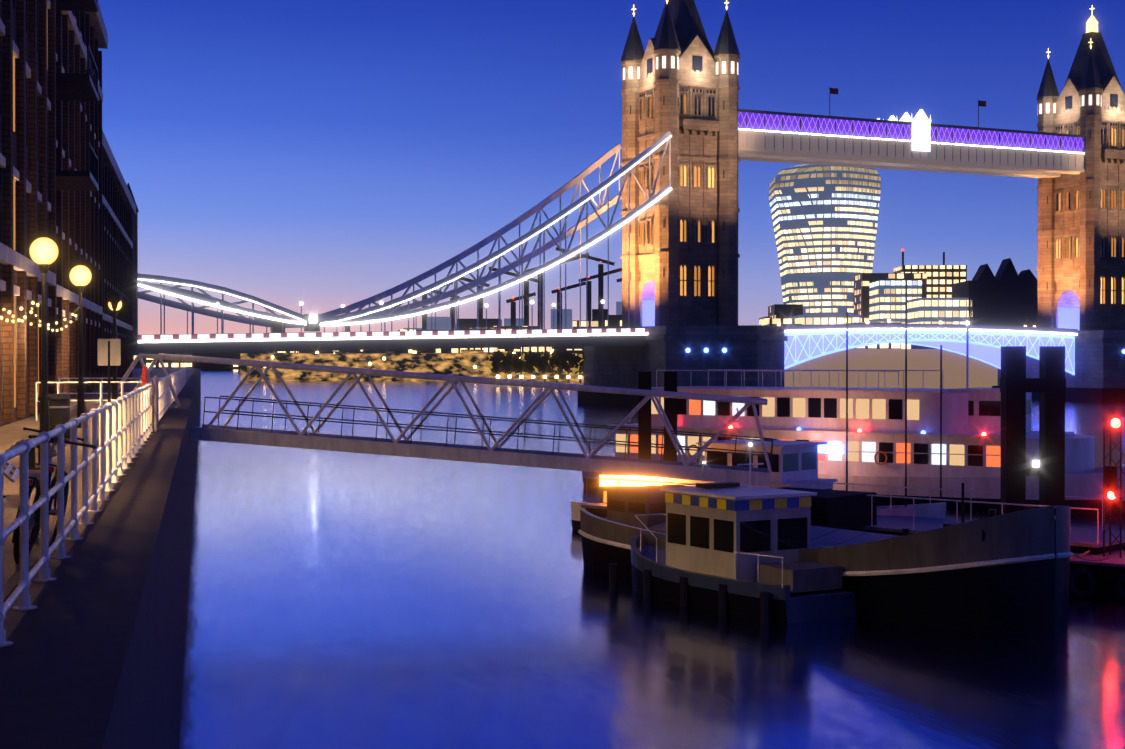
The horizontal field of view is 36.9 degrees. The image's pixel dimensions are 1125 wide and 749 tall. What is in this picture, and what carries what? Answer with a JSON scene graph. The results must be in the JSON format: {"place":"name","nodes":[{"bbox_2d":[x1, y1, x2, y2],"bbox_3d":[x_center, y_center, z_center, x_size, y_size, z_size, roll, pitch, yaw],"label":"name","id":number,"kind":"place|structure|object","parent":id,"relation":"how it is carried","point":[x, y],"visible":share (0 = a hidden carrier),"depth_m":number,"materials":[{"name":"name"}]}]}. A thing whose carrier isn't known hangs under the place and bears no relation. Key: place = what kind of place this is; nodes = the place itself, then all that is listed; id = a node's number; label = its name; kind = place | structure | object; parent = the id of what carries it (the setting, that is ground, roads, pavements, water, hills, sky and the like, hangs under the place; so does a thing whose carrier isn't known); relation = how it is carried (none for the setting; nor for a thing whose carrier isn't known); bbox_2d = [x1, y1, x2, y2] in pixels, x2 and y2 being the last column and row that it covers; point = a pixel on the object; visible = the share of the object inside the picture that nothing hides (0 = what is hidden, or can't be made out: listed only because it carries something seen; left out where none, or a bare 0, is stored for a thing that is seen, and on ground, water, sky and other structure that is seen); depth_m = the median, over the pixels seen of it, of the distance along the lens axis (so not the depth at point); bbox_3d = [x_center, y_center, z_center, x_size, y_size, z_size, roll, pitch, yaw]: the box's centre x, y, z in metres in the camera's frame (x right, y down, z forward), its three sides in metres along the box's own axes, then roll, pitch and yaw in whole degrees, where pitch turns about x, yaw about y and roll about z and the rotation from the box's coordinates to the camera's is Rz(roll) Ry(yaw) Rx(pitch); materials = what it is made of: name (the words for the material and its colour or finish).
{"place":"outdoors","nodes":[
{"label":"outdoors","id":0,"kind":"place"},
{"bbox_2d":[3,461,18,497],"bbox_3d":[-6.863,1.275,20.169,0.674,0.481,1.900,0,1,-16],"label":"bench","id":1,"kind":"object","parent":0,"point":[15,474],"visible":0.77,"depth_m":20.21,"materials":[{"name":"metal"}]},
{"bbox_2d":[5,435,66,469],"bbox_3d":[-8.286,1.214,26.614,0.674,0.481,1.900,0,1,-9],"label":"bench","id":2,"kind":"object","parent":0,"point":[32,460],"visible":0.19,"depth_m":25.98,"materials":[{"name":"metal"}]},
{"bbox_2d":[0,368,200,748],"bbox_3d":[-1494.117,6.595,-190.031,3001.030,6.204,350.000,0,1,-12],"label":"quay walkway","id":3,"kind":"structure","parent":0,"point":[92,656],"depth_m":13.64,"materials":[{"name":"grey concrete"}]},
{"bbox_2d":[29,237,58,447],"bbox_3d":[-9.885,-0.608,32.187,0.540,4.020,0.540,0,1,-12],"label":"lamp post","id":4,"kind":"object","parent":3,"relation":"on","point":[43,252],"visible":0.92,"depth_m":32.13,"materials":[{"name":"metal"}]},
{"bbox_2d":[23,427,83,541],"bbox_3d":[-4.948,1.038,16.309,0.588,1.077,1.791,0,1,-12],"label":"bicycle","id":5,"kind":"object","parent":3,"relation":"on","point":[50,463],"visible":0.17,"depth_m":16.00,"materials":[{"name":"black metal"}]},
{"bbox_2d":[12,435,96,563],"bbox_3d":[-4.495,1.051,14.643,0.585,1.082,1.758,0,1,9],"label":"bicycle","id":6,"kind":"object","parent":3,"relation":"on","point":[34,520],"visible":0.46,"depth_m":14.41,"materials":[{"name":"black metal"}]},
{"bbox_2d":[0,0,135,426],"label":"brick building","id":7,"kind":"structure","parent":3,"relation":"on","point":[64,187],"depth_m":57.45,"materials":[{"name":"brick"}]},
{"bbox_2d":[0,294,79,331],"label":"string lights","id":8,"kind":"object","parent":7,"relation":"attached to","point":[25,317],"visible":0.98,"depth_m":38.24,"materials":[{"name":"glass"}]},
{"bbox_2d":[0,383,153,646],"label":"quay railing","id":9,"kind":"object","parent":3,"relation":"on","point":[136,429],"visible":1,"depth_m":15.53,"materials":[{"name":"metal"}]},
{"bbox_2d":[3,419,153,603],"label":"quay drain channel","id":10,"kind":"object","parent":3,"relation":"on","point":[16,585],"depth_m":13.68,"materials":[{"name":"black metal"}]},
{"bbox_2d":[69,265,91,427],"bbox_3d":[-11.925,-0.698,41.772,0.540,4.020,0.540,0,1,-12],"label":"lamp post","id":11,"kind":"object","parent":3,"relation":"on","point":[80,276],"visible":0.98,"depth_m":41.71,"materials":[{"name":"metal"}]},
{"bbox_2d":[48,339,120,443],"bbox_3d":[-7.757,0.430,21.303,2.674,2.150,33.455,0,1,-12],"label":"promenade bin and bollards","id":12,"kind":"object","parent":3,"relation":"on","point":[109,353],"visible":0.67,"depth_m":37.79,"materials":[{"name":"metal"}]},
{"bbox_2d":[35,367,185,420],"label":"walkway barriers","id":13,"kind":"object","parent":3,"relation":"on","point":[165,394],"visible":0.75,"depth_m":54.78,"materials":[{"name":"metal"}]},
{"bbox_2d":[108,291,120,414],"bbox_3d":[-13.519,-0.649,50.941,0.400,3.750,0.400,0,1,-12],"label":"lamp post","id":14,"kind":"object","parent":3,"relation":"on","point":[114,298],"visible":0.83,"depth_m":50.88,"materials":[{"name":"metal"}]},
{"bbox_2d":[108,301,121,380],"bbox_3d":[-16.451,-0.854,62.074,0.500,3.950,0.500,0,1,-12],"label":"lamp post","id":15,"kind":"object","parent":3,"relation":"on","point":[119,306],"visible":0.25,"depth_m":61.96,"materials":[{"name":"metal"}]},
{"bbox_2d":[142,365,158,431],"bbox_3d":[-9.686,0.555,39.669,0.310,1.554,2.239,0,1,-12],"label":"post","id":16,"kind":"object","parent":3,"relation":"on","point":[145,375],"depth_m":39.26,"materials":[{"name":"metal"}]},
{"bbox_2d":[104,353,772,485],"bbox_3d":[-4.583,1.470,58.308,23.534,4.430,2.062,0,1,6],"label":"footbridge","id":17,"kind":"object","parent":3,"relation":"on","point":[495,453],"visible":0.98,"depth_m":57.52,"materials":[{"name":"metal"}]},
{"bbox_2d":[133,258,1037,388],"bbox_3d":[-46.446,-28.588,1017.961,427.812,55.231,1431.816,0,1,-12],"label":"city skyline","id":18,"kind":"structure","parent":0,"point":[1006,294],"depth_m":594.46,"materials":[{"name":"black"}]},
{"bbox_2d":[250,348,581,352],"bbox_3d":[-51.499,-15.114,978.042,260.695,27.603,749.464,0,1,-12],"label":"low bank buildings","id":19,"kind":"structure","parent":18,"relation":"on","point":[457,350],"depth_m":753.37,"materials":[{"name":"black"}]},
{"bbox_2d":[264,247,1035,368],"bbox_3d":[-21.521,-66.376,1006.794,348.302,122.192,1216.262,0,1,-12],"label":"riverside lamps and cranes","id":20,"kind":"object","parent":18,"relation":"on","point":[599,276],"visible":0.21,"depth_m":949.63,"materials":[{"name":"black"}]},
{"bbox_2d":[769,164,880,314],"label":"skyscraper","id":21,"kind":"structure","parent":18,"relation":"on","point":[825,219],"depth_m":980.02,"materials":[{"name":"white glass"}]},
{"bbox_2d":[98,0,1124,334],"label":"sky","id":22,"kind":"structure","parent":0,"point":[325,155],"materials":[{"name":"blue"}]},
{"bbox_2d":[179,370,1124,748],"bbox_3d":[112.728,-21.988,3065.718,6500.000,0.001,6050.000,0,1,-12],"label":"river water","id":23,"kind":"structure","parent":0,"point":[343,600],"depth_m":41.78,"materials":[{"name":"blue liquid"}]},
{"bbox_2d":[127,183,138,343],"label":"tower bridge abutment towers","id":24,"kind":"structure","parent":23,"relation":"on","point":[135,269],"depth_m":204.27,"materials":[{"name":"stone"}]},
{"bbox_2d":[485,350,583,382],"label":"trees","id":25,"kind":"object","parent":23,"relation":"on","point":[531,362],"visible":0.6,"depth_m":441.47,"materials":[{"name":"green plant"}]},
{"bbox_2d":[600,473,664,502],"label":"illuminated canopy","id":26,"kind":"object","parent":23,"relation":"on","point":[604,482],"visible":0.08,"depth_m":65.29,"materials":[{"name":"metal"}]},
{"bbox_2d":[609,443,855,623],"bbox_3d":[4.706,4.423,48.105,3.500,5.060,8.514,0,1,-32],"label":"tugboat","id":27,"kind":"object","parent":23,"relation":"on","point":[726,548],"visible":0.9,"depth_m":46.31,"materials":[{"name":"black metal"}]},
{"bbox_2d":[571,408,945,529],"bbox_3d":[7.410,4.046,64.369,15.700,5.506,3.900,0,1,39],"label":"boat","id":28,"kind":"object","parent":23,"relation":"on","point":[795,460],"visible":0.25,"depth_m":63.09,"materials":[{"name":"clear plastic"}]},
{"bbox_2d":[578,483,1073,632],"bbox_3d":[7.349,4.942,50.006,5.125,4.185,18.032,0,1,-35],"label":"moored barge","id":29,"kind":"object","parent":23,"relation":"on","point":[992,572],"visible":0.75,"depth_m":43.15,"materials":[{"name":"black metal"}]},
{"bbox_2d":[578,325,1124,406],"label":"tower bridge piers","id":30,"kind":"structure","parent":23,"relation":"in","point":[1099,376],"depth_m":239.50,"materials":[{"name":"stone"}]},
{"bbox_2d":[133,131,672,353],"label":"tower bridge south span chains","id":31,"kind":"object","parent":30,"relation":"on","point":[277,338],"visible":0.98,"depth_m":227.13,"materials":[{"name":"metal"}]},
{"bbox_2d":[621,0,739,326],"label":"bridge tower","id":32,"kind":"structure","parent":30,"relation":"on","point":[680,80],"depth_m":245.28,"materials":[{"name":"stone"}]},
{"bbox_2d":[777,324,1077,374],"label":"tower bridge bascules","id":33,"kind":"object","parent":30,"relation":"on","point":[805,343],"visible":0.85,"depth_m":261.42,"materials":[{"name":"blue"}]},
{"bbox_2d":[1036,5,1124,330],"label":"bridge tower","id":34,"kind":"structure","parent":30,"relation":"on","point":[1080,231],"depth_m":280.40,"materials":[{"name":"stone"}]},
{"bbox_2d":[738,87,1084,177],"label":"high tower bridge walkways","id":35,"kind":"structure","parent":34,"relation":"attached to","point":[919,141],"depth_m":261.86,"materials":[{"name":"metal"}]},
{"bbox_2d":[638,276,1065,514],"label":"mooring posts","id":36,"kind":"object","parent":23,"relation":"on","point":[1049,386],"visible":0.67,"depth_m":53.97,"materials":[{"name":"metal"}]},
{"bbox_2d":[581,477,1124,554],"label":"pier pontoon and piles","id":37,"kind":"object","parent":23,"relation":"on","point":[849,510],"visible":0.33,"depth_m":54.99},
{"bbox_2d":[582,321,1124,513],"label":"passenger ship","id":38,"kind":"object","parent":23,"relation":"on","point":[971,438],"visible":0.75,"depth_m":79.93,"materials":[{"name":"white metal"}]},
{"bbox_2d":[1070,550,1108,560],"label":"mooring ropes and fenders","id":39,"kind":"object","parent":23,"relation":"on","point":[1083,554],"visible":0.08,"depth_m":47.67,"materials":[{"name":"brown fabric"}]},
{"bbox_2d":[1069,418,1124,600],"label":"mooring work platform","id":40,"kind":"structure","parent":23,"relation":"on","point":[1104,579],"depth_m":48.80,"materials":[{"name":"metal"}]}
]}

